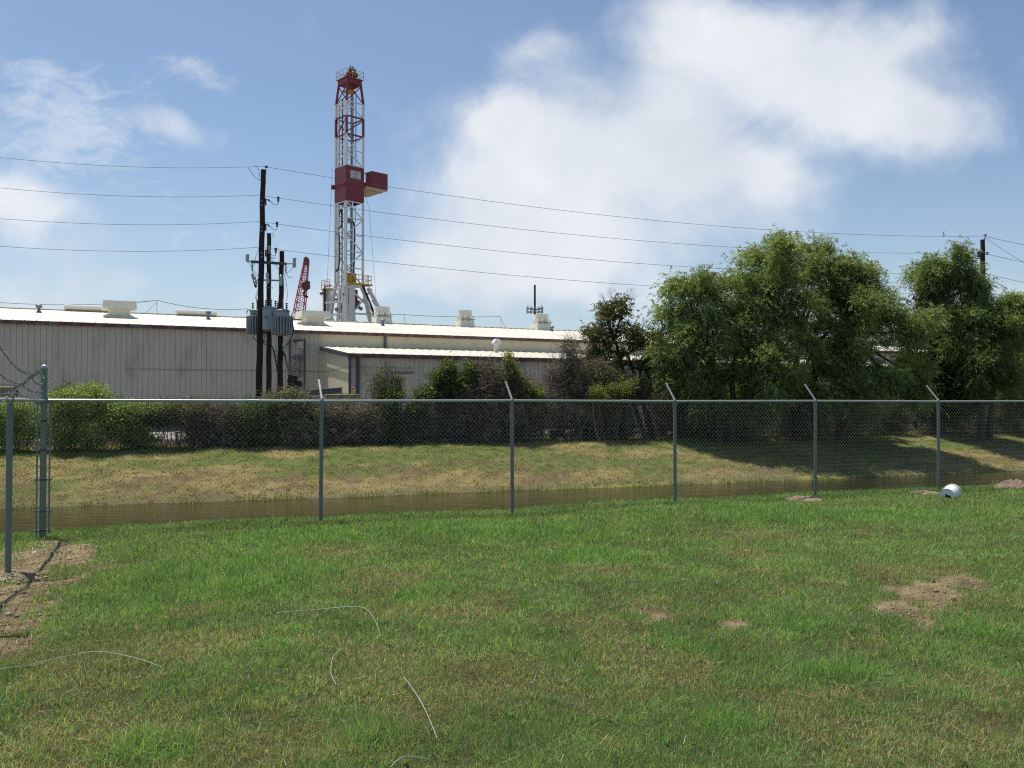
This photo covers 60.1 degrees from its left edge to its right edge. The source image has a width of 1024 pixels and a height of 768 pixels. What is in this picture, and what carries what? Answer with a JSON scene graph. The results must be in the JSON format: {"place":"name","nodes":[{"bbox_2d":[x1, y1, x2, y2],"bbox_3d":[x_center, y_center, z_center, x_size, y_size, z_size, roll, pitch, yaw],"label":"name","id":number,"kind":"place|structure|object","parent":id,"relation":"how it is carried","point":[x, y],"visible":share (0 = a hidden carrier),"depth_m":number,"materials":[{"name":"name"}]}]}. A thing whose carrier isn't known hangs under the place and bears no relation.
{"place":"outdoors","nodes":[
{"label":"outdoors","id":0,"kind":"place"},
{"bbox_2d":[287,374,299,388],"bbox_3d":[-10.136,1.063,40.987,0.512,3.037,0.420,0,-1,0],"label":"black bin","id":1,"kind":"object","parent":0,"point":[292,379],"visible":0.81,"depth_m":40.84,"materials":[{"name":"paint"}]},
{"bbox_2d":[320,66,387,321],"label":"drilling rig","id":2,"kind":"object","parent":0,"point":[347,195],"visible":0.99,"depth_m":132.17,"materials":[{"name":"white paint"}]},
{"bbox_2d":[0,483,997,536],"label":"crest grass","id":3,"kind":"structure","parent":0,"point":[355,514],"depth_m":14.30,"materials":[{"name":"green plant"}]},
{"bbox_2d":[0,480,1023,767],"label":"lawn grass","id":4,"kind":"structure","parent":0,"point":[852,518],"depth_m":6.41,"materials":[{"name":"green plant"}]},
{"bbox_2d":[147,580,202,625],"bbox_3d":[-2.897,1.800,7.361,0.129,0.077,2.323,1,-1,-31],"label":"loose wire","id":5,"kind":"object","parent":4,"relation":"on","point":[167,609],"visible":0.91,"depth_m":6.82,"materials":[{"name":"grey metal"}]},
{"bbox_2d":[404,677,437,738],"bbox_3d":[-0.481,1.697,4.683,0.024,0.014,0.969,0,-1,-16],"label":"loose wire","id":6,"kind":"object","parent":4,"relation":"on","point":[423,706],"visible":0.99,"depth_m":4.65,"materials":[{"name":"grey metal"}]},
{"bbox_2d":[0,420,1023,767],"bbox_3d":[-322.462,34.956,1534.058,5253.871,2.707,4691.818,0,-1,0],"label":"ground","id":7,"kind":"structure","parent":0,"point":[302,486],"depth_m":7.83,"materials":[{"name":"green plant"}]},
{"bbox_2d":[0,384,16,446],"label":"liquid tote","id":8,"kind":"object","parent":7,"relation":"on","point":[5,388],"visible":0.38,"depth_m":33.97,"materials":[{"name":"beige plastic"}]},
{"bbox_2d":[0,381,36,534],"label":"chain link fence","id":9,"kind":"object","parent":7,"relation":"on","point":[21,468],"visible":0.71,"depth_m":11.88,"materials":[{"name":"metal"}]},
{"bbox_2d":[0,344,44,572],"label":"chain link fence","id":10,"kind":"object","parent":7,"relation":"on","point":[9,480],"visible":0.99,"depth_m":9.26,"materials":[{"name":"metal"}]},
{"bbox_2d":[0,572,46,583],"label":"dirt mound","id":11,"kind":"object","parent":7,"relation":"on","point":[20,576],"visible":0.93,"depth_m":8.86,"materials":[{"name":"brown soil"}]},
{"bbox_2d":[0,391,48,450],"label":"shrub","id":12,"kind":"object","parent":7,"relation":"on","point":[19,417],"visible":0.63,"depth_m":31.86,"materials":[{"name":"green plant"}]},
{"bbox_2d":[24,541,73,547],"bbox_3d":[-5.846,2.021,11.136,0.645,0.097,0.521,0,-1,0],"label":"dirt mound","id":13,"kind":"object","parent":7,"relation":"on","point":[54,544],"visible":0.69,"depth_m":11.06,"materials":[{"name":"brown soil"}]},
{"bbox_2d":[51,378,82,449],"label":"shrub","id":14,"kind":"object","parent":7,"relation":"on","point":[69,384],"visible":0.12,"depth_m":33.04,"materials":[{"name":"green plant"}]},
{"bbox_2d":[0,651,160,669],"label":"loose wire","id":15,"kind":"object","parent":7,"relation":"on","point":[79,653],"visible":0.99,"depth_m":5.50,"materials":[{"name":"grey metal"}]},
{"bbox_2d":[105,395,172,449],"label":"shrub","id":16,"kind":"object","parent":7,"relation":"on","point":[137,437],"visible":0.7,"depth_m":33.05,"materials":[{"name":"green plant"}]},
{"bbox_2d":[225,389,289,447],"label":"shrub","id":17,"kind":"object","parent":7,"relation":"on","point":[259,425],"visible":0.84,"depth_m":34.40,"materials":[{"name":"green plant"}]},
{"bbox_2d":[245,233,295,433],"bbox_3d":[-10.376,-1.861,38.206,2.181,9.425,0.849,0,-1,0],"label":"utility pole","id":18,"kind":"object","parent":7,"relation":"on","point":[268,262],"visible":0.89,"depth_m":38.38,"materials":[{"name":"brown wood"}]},
{"bbox_2d":[246,299,265,334],"bbox_3d":[-11.137,-2.903,38.689,0.906,1.533,0.899,0,-1,0],"label":"pole transformer","id":19,"kind":"object","parent":18,"relation":"attached to","point":[251,324],"visible":0.6,"depth_m":38.38,"materials":[{"name":"grey paint"}]},
{"bbox_2d":[248,165,293,440],"bbox_3d":[-10.327,-3.288,38.026,2.002,12.275,0.417,0,-1,0],"label":"utility pole","id":20,"kind":"object","parent":7,"relation":"on","point":[260,302],"visible":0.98,"depth_m":37.99,"materials":[{"name":"brown wood"}]},
{"bbox_2d":[262,298,278,330],"bbox_3d":[-10.303,-2.977,38.013,0.855,1.398,0.886,0,-1,0],"label":"pole transformer","id":21,"kind":"object","parent":20,"relation":"attached to","point":[268,312],"visible":0.69,"depth_m":37.74,"materials":[{"name":"grey paint"}]},
{"bbox_2d":[1,246,995,296],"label":"overhead wire","id":22,"kind":"object","parent":20,"relation":"attached to","point":[333,256],"visible":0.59,"depth_m":39.46,"materials":[{"name":"black metal"}]},
{"bbox_2d":[0,157,1023,244],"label":"overhead wire","id":23,"kind":"object","parent":20,"relation":"attached to","point":[476,199],"visible":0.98,"depth_m":41.60,"materials":[{"name":"black metal"}]},
{"bbox_2d":[0,218,1023,282],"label":"overhead wire","id":24,"kind":"object","parent":20,"relation":"attached to","point":[412,241],"visible":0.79,"depth_m":40.29,"materials":[{"name":"black metal"}]},
{"bbox_2d":[4,188,1021,261],"bbox_3d":[9.830,-7.760,46.965,69.464,1.228,0.902,1,-1,-24],"label":"overhead wire","id":25,"kind":"object","parent":20,"relation":"attached to","point":[421,217],"visible":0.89,"depth_m":40.70,"materials":[{"name":"black metal"}]},
{"bbox_2d":[277,251,283,430],"bbox_3d":[-9.935,-1.449,38.094,0.302,8.602,0.618,1,-1,-28],"label":"utility pole","id":26,"kind":"object","parent":7,"relation":"on","point":[280,338],"visible":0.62,"depth_m":38.17,"materials":[{"name":"brown wood"}]},
{"bbox_2d":[246,305,299,375],"bbox_3d":[-12.398,-1.765,46.888,2.028,2.837,19.457,0,-1,-13],"label":"service cable bundle","id":27,"kind":"object","parent":26,"relation":"hanging from","point":[284,355],"visible":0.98,"depth_m":37.90,"materials":[{"name":"black rubber"}]},
{"bbox_2d":[271,299,292,335],"bbox_3d":[-9.802,-2.825,37.767,0.911,1.532,0.905,0,-1,0],"label":"pole transformer","id":28,"kind":"object","parent":26,"relation":"attached to","point":[281,322],"visible":1,"depth_m":37.48,"materials":[{"name":"grey paint"}]},
{"bbox_2d":[295,380,302,393],"bbox_3d":[-9.876,1.211,40.984,0.359,2.742,0.300,0,-1,0],"label":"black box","id":29,"kind":"object","parent":7,"relation":"on","point":[298,384],"visible":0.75,"depth_m":40.86,"materials":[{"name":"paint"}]},
{"bbox_2d":[292,257,309,313],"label":"crane","id":30,"kind":"object","parent":7,"relation":"on","point":[304,286],"visible":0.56,"depth_m":105.24,"materials":[{"name":"red paint"}]},
{"bbox_2d":[303,387,342,394],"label":"steel beam","id":31,"kind":"structure","parent":7,"relation":"on","point":[330,391],"depth_m":45.23,"materials":[{"name":"grey metal"}]},
{"bbox_2d":[276,606,380,636],"bbox_3d":[-1.237,1.755,6.664,0.971,0.063,0.487,-1,-1,28],"label":"loose wire","id":32,"kind":"object","parent":7,"relation":"on","point":[334,607],"visible":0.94,"depth_m":6.83,"materials":[{"name":"grey metal"}]},
{"bbox_2d":[325,387,360,406],"bbox_3d":[-7.833,1.370,41.080,1.575,2.419,1.240,0,-1,0],"label":"yellow machine","id":33,"kind":"object","parent":7,"relation":"on","point":[353,394],"visible":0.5,"depth_m":40.50,"materials":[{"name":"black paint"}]},
{"bbox_2d":[362,356,405,443],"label":"shrub","id":34,"kind":"object","parent":7,"relation":"on","point":[379,377],"visible":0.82,"depth_m":36.78,"materials":[{"name":"green plant"}]},
{"bbox_2d":[382,373,409,414],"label":"shrub","id":35,"kind":"object","parent":7,"relation":"on","point":[400,381],"visible":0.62,"depth_m":36.99,"materials":[{"name":"green plant"}]},
{"bbox_2d":[390,756,429,767],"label":"loose wire","id":36,"kind":"object","parent":7,"relation":"on","point":[407,756],"visible":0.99,"depth_m":3.95,"materials":[{"name":"grey metal"}]},
{"bbox_2d":[383,404,448,444],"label":"bramble","id":37,"kind":"object","parent":7,"relation":"on","point":[413,429],"visible":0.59,"depth_m":36.95,"materials":[{"name":"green plant"}]},
{"bbox_2d":[0,307,950,430],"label":"metal warehouse","id":38,"kind":"structure","parent":7,"relation":"on","point":[152,355],"depth_m":55.06,"materials":[{"name":"metal"}]},
{"bbox_2d":[35,304,41,312],"bbox_3d":[-31.819,-5.044,59.571,0.520,0.590,0.520,0,-1,0],"label":"pipe vent","id":39,"kind":"object","parent":38,"relation":"on","point":[38,306],"visible":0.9,"depth_m":59.45,"materials":[{"name":"grey metal"}]},
{"bbox_2d":[64,305,107,312],"bbox_3d":[-31.027,-5.467,64.701,2.995,0.531,1.150,1,-1,-26],"label":"ridge ventilator","id":40,"kind":"object","parent":38,"relation":"on","point":[81,308],"visible":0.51,"depth_m":64.16,"materials":[{"name":"white metal"}]},
{"bbox_2d":[102,300,136,318],"bbox_3d":[-26.419,-4.920,59.573,2.102,1.336,2.102,1,-1,-26],"label":"box roof fan","id":41,"kind":"object","parent":38,"relation":"on","point":[118,309],"visible":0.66,"depth_m":58.84},
{"bbox_2d":[0,300,247,312],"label":"roof cable","id":42,"kind":"object","parent":38,"relation":"on","point":[136,302],"visible":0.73,"depth_m":66.71,"materials":[{"name":"black metal"}]},
{"bbox_2d":[175,309,216,316],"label":"ridge ventilator","id":43,"kind":"object","parent":38,"relation":"on","point":[198,313],"visible":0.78,"depth_m":67.47,"materials":[{"name":"white metal"}]},
{"bbox_2d":[205,311,210,319],"bbox_3d":[-21.887,-4.920,63.835,0.520,0.655,0.520,0,-1,0],"label":"pipe vent","id":44,"kind":"object","parent":38,"relation":"on","point":[208,313],"visible":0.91,"depth_m":63.74,"materials":[{"name":"grey metal"}]},
{"bbox_2d":[290,314,301,320],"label":"ridge ventilator","id":45,"kind":"object","parent":38,"relation":"on","point":[293,315],"visible":0.05,"depth_m":70.78,"materials":[{"name":"white metal"}]},
{"bbox_2d":[289,339,304,389],"bbox_3d":[-13.896,-1.260,57.413,1.034,3.403,0.340,1,-1,-26],"label":"electric meter rack","id":46,"kind":"object","parent":38,"relation":"attached to","point":[299,345],"visible":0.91,"depth_m":57.39,"materials":[{"name":"grey metal"}]},
{"bbox_2d":[295,310,330,325],"bbox_3d":[-14.617,-4.735,65.067,2.161,1.246,2.161,1,-1,-26],"label":"box roof fan","id":47,"kind":"object","parent":38,"relation":"on","point":[314,318],"visible":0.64,"depth_m":64.34},
{"bbox_2d":[372,306,392,323],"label":"round roof exhaust","id":48,"kind":"object","parent":38,"relation":"on","point":[381,312],"visible":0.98,"depth_m":74.16,"materials":[{"name":"grey metal"}]},
{"bbox_2d":[395,373,409,415],"bbox_3d":[-6.662,1.089,53.631,0.975,3.465,0.070,1,-1,-26],"label":"sliding door","id":49,"kind":"structure","parent":38,"relation":"in","point":[407,381],"depth_m":53.76,"materials":[{"name":"grey metal"}]},
{"bbox_2d":[414,315,505,327],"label":"roof cable","id":50,"kind":"object","parent":38,"relation":"on","point":[451,316],"visible":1,"depth_m":79.30,"materials":[{"name":"black metal"}]},
{"bbox_2d":[455,310,474,327],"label":"round roof exhaust","id":51,"kind":"object","parent":38,"relation":"on","point":[464,318],"visible":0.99,"depth_m":77.46,"materials":[{"name":"grey metal"}]},
{"bbox_2d":[491,339,501,351],"bbox_3d":[-1.083,-2.679,62.020,0.614,0.955,0.500,1,-1,-26],"label":"gooseneck vent","id":52,"kind":"object","parent":38,"relation":"on","point":[496,342],"visible":0.99,"depth_m":61.95,"materials":[{"name":"white metal"}]},
{"bbox_2d":[483,361,524,375],"bbox_3d":[-0.470,0.588,56.649,2.934,4.092,0.070,1,-1,-26],"label":"flat door panel","id":53,"kind":"structure","parent":38,"relation":"in","point":[521,363],"depth_m":57.08,"materials":[{"name":"grey metal"}]},
{"bbox_2d":[530,314,551,330],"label":"rooftop hvac unit","id":54,"kind":"object","parent":38,"relation":"on","point":[540,322],"visible":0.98,"depth_m":80.73,"materials":[{"name":"grey metal"}]},
{"bbox_2d":[0,522,1011,765],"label":"soil crumbs","id":55,"kind":"object","parent":7,"relation":"on","point":[82,578],"visible":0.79,"depth_m":7.77,"materials":[{"name":"brown soil"}]},
{"bbox_2d":[1,466,1017,508],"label":"waterside weeds","id":56,"kind":"object","parent":7,"relation":"on","point":[663,483],"visible":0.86,"depth_m":32.69,"materials":[{"name":"green plant"}]},
{"bbox_2d":[0,501,1021,767],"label":"seed stalks","id":57,"kind":"object","parent":7,"relation":"on","point":[516,615],"visible":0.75,"depth_m":6.50,"materials":[{"name":"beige plant"}]},
{"bbox_2d":[0,430,1023,506],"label":"bank grass","id":58,"kind":"structure","parent":7,"relation":"on","point":[347,446],"depth_m":34.58,"materials":[{"name":"green plant"}]},
{"bbox_2d":[31,379,148,452],"bbox_3d":[-15.570,1.192,32.823,4.022,2.740,2.842,0,-1,0],"label":"shrub","id":59,"kind":"object","parent":58,"relation":"on","point":[84,391],"visible":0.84,"depth_m":32.27,"materials":[{"name":"green plant"}]},
{"bbox_2d":[136,394,212,449],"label":"bramble","id":60,"kind":"object","parent":58,"relation":"on","point":[176,417],"visible":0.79,"depth_m":33.59,"materials":[{"name":"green plant"}]},
{"bbox_2d":[1,395,410,446],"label":"hedge fence","id":61,"kind":"object","parent":58,"relation":"on","point":[355,398],"visible":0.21,"depth_m":35.89,"materials":[{"name":"metal"},{"name":"twig bark"}]},
{"bbox_2d":[169,392,259,448],"bbox_3d":[-11.415,1.451,34.366,3.374,2.460,2.160,0,-1,0],"label":"bramble","id":62,"kind":"object","parent":58,"relation":"on","point":[214,424],"visible":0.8,"depth_m":33.97,"materials":[{"name":"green plant"}]},
{"bbox_2d":[258,381,333,446],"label":"bramble","id":63,"kind":"object","parent":58,"relation":"on","point":[297,420],"visible":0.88,"depth_m":34.93,"materials":[{"name":"green plant"}]},
{"bbox_2d":[308,395,403,445],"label":"bramble","id":64,"kind":"object","parent":58,"relation":"on","point":[340,413],"visible":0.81,"depth_m":35.91,"materials":[{"name":"green plant"}]},
{"bbox_2d":[374,382,441,444],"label":"shrub","id":65,"kind":"object","parent":58,"relation":"on","point":[418,393],"visible":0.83,"depth_m":36.55,"materials":[{"name":"green plant"}]},
{"bbox_2d":[426,353,559,444],"bbox_3d":[-0.990,0.748,38.664,6.358,4.262,3.569,0,-1,0],"label":"bramble","id":66,"kind":"object","parent":58,"relation":"on","point":[489,382],"visible":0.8,"depth_m":37.97,"materials":[{"name":"green plant"}]},
{"bbox_2d":[412,351,488,440],"bbox_3d":[-2.789,0.573,37.883,3.729,4.053,1.920,1,-1,-24],"label":"vine","id":67,"kind":"object","parent":66,"relation":"attached to","point":[441,385],"visible":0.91,"depth_m":37.58,"materials":[{"name":"green plant"}]},
{"bbox_2d":[498,349,558,441],"bbox_3d":[0.581,0.497,38.929,2.944,4.424,1.721,0,-1,-22],"label":"vine","id":68,"kind":"object","parent":66,"relation":"attached to","point":[507,362],"visible":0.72,"depth_m":38.52,"materials":[{"name":"green plant"}]},
{"bbox_2d":[542,326,590,440],"bbox_3d":[2.471,-0.018,40.248,2.269,5.348,1.916,0,-1,0],"label":"sapling","id":69,"kind":"object","parent":58,"relation":"on","point":[567,345],"visible":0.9,"depth_m":40.19,"materials":[{"name":"green plant"}]},
{"bbox_2d":[577,374,650,441],"bbox_3d":[4.655,1.098,39.875,3.340,3.209,1.596,0,-1,-22],"label":"shrub","id":70,"kind":"object","parent":58,"relation":"on","point":[597,391],"visible":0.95,"depth_m":39.68,"materials":[{"name":"green plant"}]},
{"bbox_2d":[573,287,683,438],"bbox_3d":[5.574,-1.004,42.245,5.725,7.552,3.731,0,-1,0],"label":"vine covered tree","id":71,"kind":"object","parent":58,"relation":"on","point":[609,338],"visible":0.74,"depth_m":41.99,"materials":[{"name":"green plant"}]},
{"bbox_2d":[635,222,838,445],"bbox_3d":[10.325,-2.211,40.633,9.268,10.303,6.693,0,-1,0],"label":"willow tree","id":72,"kind":"object","parent":58,"relation":"on","point":[728,337],"visible":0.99,"depth_m":40.31,"materials":[{"name":"green plant"}]},
{"bbox_2d":[744,229,953,442],"bbox_3d":[16.148,-2.322,43.029,10.272,10.524,5.737,0,-1,13],"label":"willow tree","id":73,"kind":"object","parent":58,"relation":"on","point":[864,312],"visible":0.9,"depth_m":42.21,"materials":[{"name":"green plant"}]},
{"bbox_2d":[759,381,818,437],"bbox_3d":[13.513,1.123,43.180,4.003,3.228,1.968,0,-1,-17],"label":"bough","id":74,"kind":"object","parent":73,"relation":"attached to","point":[785,433],"visible":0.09,"depth_m":43.12,"materials":[{"name":"green plant"}]},
{"bbox_2d":[0,510,1023,765],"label":"weeds","id":75,"kind":"object","parent":7,"relation":"on","point":[568,678],"visible":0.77,"depth_m":5.18,"materials":[{"name":"green plant"}]},
{"bbox_2d":[33,365,1023,537],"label":"chain link fence","id":76,"kind":"object","parent":7,"relation":"on","point":[43,449],"visible":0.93,"depth_m":14.17,"materials":[{"name":"metal"}]},
{"bbox_2d":[549,429,560,439],"bbox_3d":[1.977,2.311,40.419,0.572,0.461,0.500,0,-1,0],"label":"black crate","id":77,"kind":"object","parent":7,"relation":"on","point":[559,433],"visible":0.56,"depth_m":40.24,"materials":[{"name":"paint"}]},
{"bbox_2d":[532,340,602,439],"bbox_3d":[2.230,0.345,40.296,4.022,4.653,2.673,0,-1,0],"label":"bramble","id":78,"kind":"object","parent":7,"relation":"on","point":[554,380],"visible":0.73,"depth_m":40.01,"materials":[{"name":"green plant"}]},
{"bbox_2d":[563,406,644,440],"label":"shrub","id":79,"kind":"object","parent":7,"relation":"on","point":[593,432],"visible":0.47,"depth_m":40.52,"materials":[{"name":"green plant"}]},
{"bbox_2d":[572,353,661,439],"bbox_3d":[4.710,0.644,40.881,4.958,4.180,2.470,0,-1,-13],"label":"shrub","id":80,"kind":"object","parent":7,"relation":"on","point":[598,368],"visible":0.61,"depth_m":40.50,"materials":[{"name":"green plant"}]},
{"bbox_2d":[536,413,791,437],"bbox_3d":[7.037,2.023,44.160,17.084,1.300,0.084,0,-1,-22],"label":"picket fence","id":81,"kind":"object","parent":7,"relation":"on","point":[624,435],"visible":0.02,"depth_m":43.70,"materials":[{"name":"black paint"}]},
{"bbox_2d":[639,385,697,436],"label":"bramble","id":82,"kind":"object","parent":7,"relation":"on","point":[659,416],"visible":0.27,"depth_m":42.97,"materials":[{"name":"green plant"}]},
{"bbox_2d":[666,387,727,438],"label":"undergrowth shrub","id":83,"kind":"object","parent":7,"relation":"on","point":[689,429],"visible":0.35,"depth_m":42.04,"materials":[{"name":"green plant"}]},
{"bbox_2d":[714,388,770,438],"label":"undergrowth shrub","id":84,"kind":"object","parent":7,"relation":"on","point":[739,429],"visible":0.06,"depth_m":42.97,"materials":[{"name":"green plant"}]},
{"bbox_2d":[763,397,831,437],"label":"undergrowth shrub","id":85,"kind":"object","parent":7,"relation":"on","point":[790,429],"visible":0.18,"depth_m":43.93,"materials":[{"name":"green plant"}]},
{"bbox_2d":[785,495,823,502],"bbox_3d":[5.220,2.064,15.877,0.840,0.147,0.678,0,-1,0],"label":"dirt mound","id":86,"kind":"object","parent":7,"relation":"on","point":[798,498],"visible":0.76,"depth_m":15.77,"materials":[{"name":"soil"}]},
{"bbox_2d":[827,380,889,437],"bbox_3d":[17.648,1.122,44.789,4.228,3.484,2.074,1,-1,-28],"label":"bough","id":87,"kind":"object","parent":7,"relation":"on","point":[861,425],"depth_m":44.80,"materials":[{"name":"green plant"}]},
{"bbox_2d":[863,394,915,435],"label":"undergrowth shrub","id":88,"kind":"object","parent":7,"relation":"on","point":[900,425],"visible":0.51,"depth_m":46.41,"materials":[{"name":"green plant"}]},
{"bbox_2d":[826,335,1019,414],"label":"warehouse","id":89,"kind":"structure","parent":7,"relation":"on","point":[883,340],"depth_m":92.53,"materials":[{"name":"grey metal"}]},
{"bbox_2d":[910,490,939,494],"bbox_3d":[7.876,2.084,16.869,0.720,0.126,0.579,0,-1,0],"label":"dirt mound","id":90,"kind":"object","parent":7,"relation":"on","point":[924,492],"visible":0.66,"depth_m":16.77,"materials":[{"name":"brown soil"}]},
{"bbox_2d":[886,287,996,433],"bbox_3d":[22.885,-1.339,47.816,5.204,8.315,4.926,0,-1,0],"label":"vine covered tree","id":91,"kind":"object","parent":7,"relation":"on","point":[947,380],"visible":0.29,"depth_m":46.86,"materials":[{"name":"green plant"}]},
{"bbox_2d":[893,232,1005,435],"bbox_3d":[23.524,-2.616,47.479,5.597,10.981,4.542,0,-1,0],"label":"willow tree","id":92,"kind":"object","parent":7,"relation":"on","point":[937,280],"visible":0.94,"depth_m":46.71,"materials":[{"name":"green plant"}]},
{"bbox_2d":[939,484,961,498],"bbox_3d":[8.010,1.993,16.201,0.312,0.312,0.376,-1,-2,42],"label":"plastic bucket","id":93,"kind":"object","parent":7,"relation":"on","point":[950,490],"visible":0.73,"depth_m":16.11,"materials":[{"name":"white plastic"}]},
{"bbox_2d":[913,402,997,435],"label":"undergrowth shrub","id":94,"kind":"object","parent":7,"relation":"on","point":[951,428],"visible":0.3,"depth_m":47.98,"materials":[{"name":"green plant"}]},
{"bbox_2d":[929,286,1023,442],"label":"willow tree","id":95,"kind":"object","parent":7,"relation":"on","point":[982,353],"visible":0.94,"depth_m":45.51,"materials":[{"name":"green plant"}]},
{"bbox_2d":[975,234,988,277],"bbox_3d":[29.281,-3.077,55.081,0.865,12.566,0.384,0,-1,0],"label":"utility pole","id":96,"kind":"object","parent":7,"relation":"on","point":[981,255],"visible":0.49,"depth_m":55.09,"materials":[{"name":"brown wood"}]},
{"bbox_2d":[970,393,1023,435],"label":"undergrowth shrub","id":97,"kind":"object","parent":7,"relation":"on","point":[1006,419],"visible":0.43,"depth_m":49.08,"materials":[{"name":"green plant"}]},
{"bbox_2d":[987,328,1023,428],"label":"willow tree","id":98,"kind":"object","parent":7,"relation":"on","point":[1011,403],"visible":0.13,"depth_m":49.21,"materials":[{"name":"green plant"}]},
{"bbox_2d":[994,479,1023,489],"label":"dirt mound","id":99,"kind":"object","parent":7,"relation":"on","point":[1017,484],"visible":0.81,"depth_m":18.00,"materials":[{"name":"soil"}]},
{"bbox_2d":[0,470,1023,533],"bbox_3d":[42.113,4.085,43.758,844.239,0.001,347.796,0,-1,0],"label":"water","id":100,"kind":"structure","parent":0,"point":[521,497],"depth_m":28.08,"materials":[{"name":"brown liquid"}]},
{"bbox_2d":[0,0,1023,336],"label":"sky","id":101,"kind":"structure","parent":0,"point":[874,119],"materials":[{"name":"blue"}]},
{"bbox_2d":[526,285,542,313],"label":"cell tower","id":102,"kind":"structure","parent":0,"point":[535,311],"depth_m":210.28,"materials":[{"name":"grey metal"}]},
{"bbox_2d":[892,407,934,428],"bbox_3d":[25.437,2.019,56.867,5.665,1.779,2.124,0,-1,-21],"label":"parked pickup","id":103,"kind":"object","parent":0,"point":[915,423],"visible":0.08,"depth_m":58.15,"materials":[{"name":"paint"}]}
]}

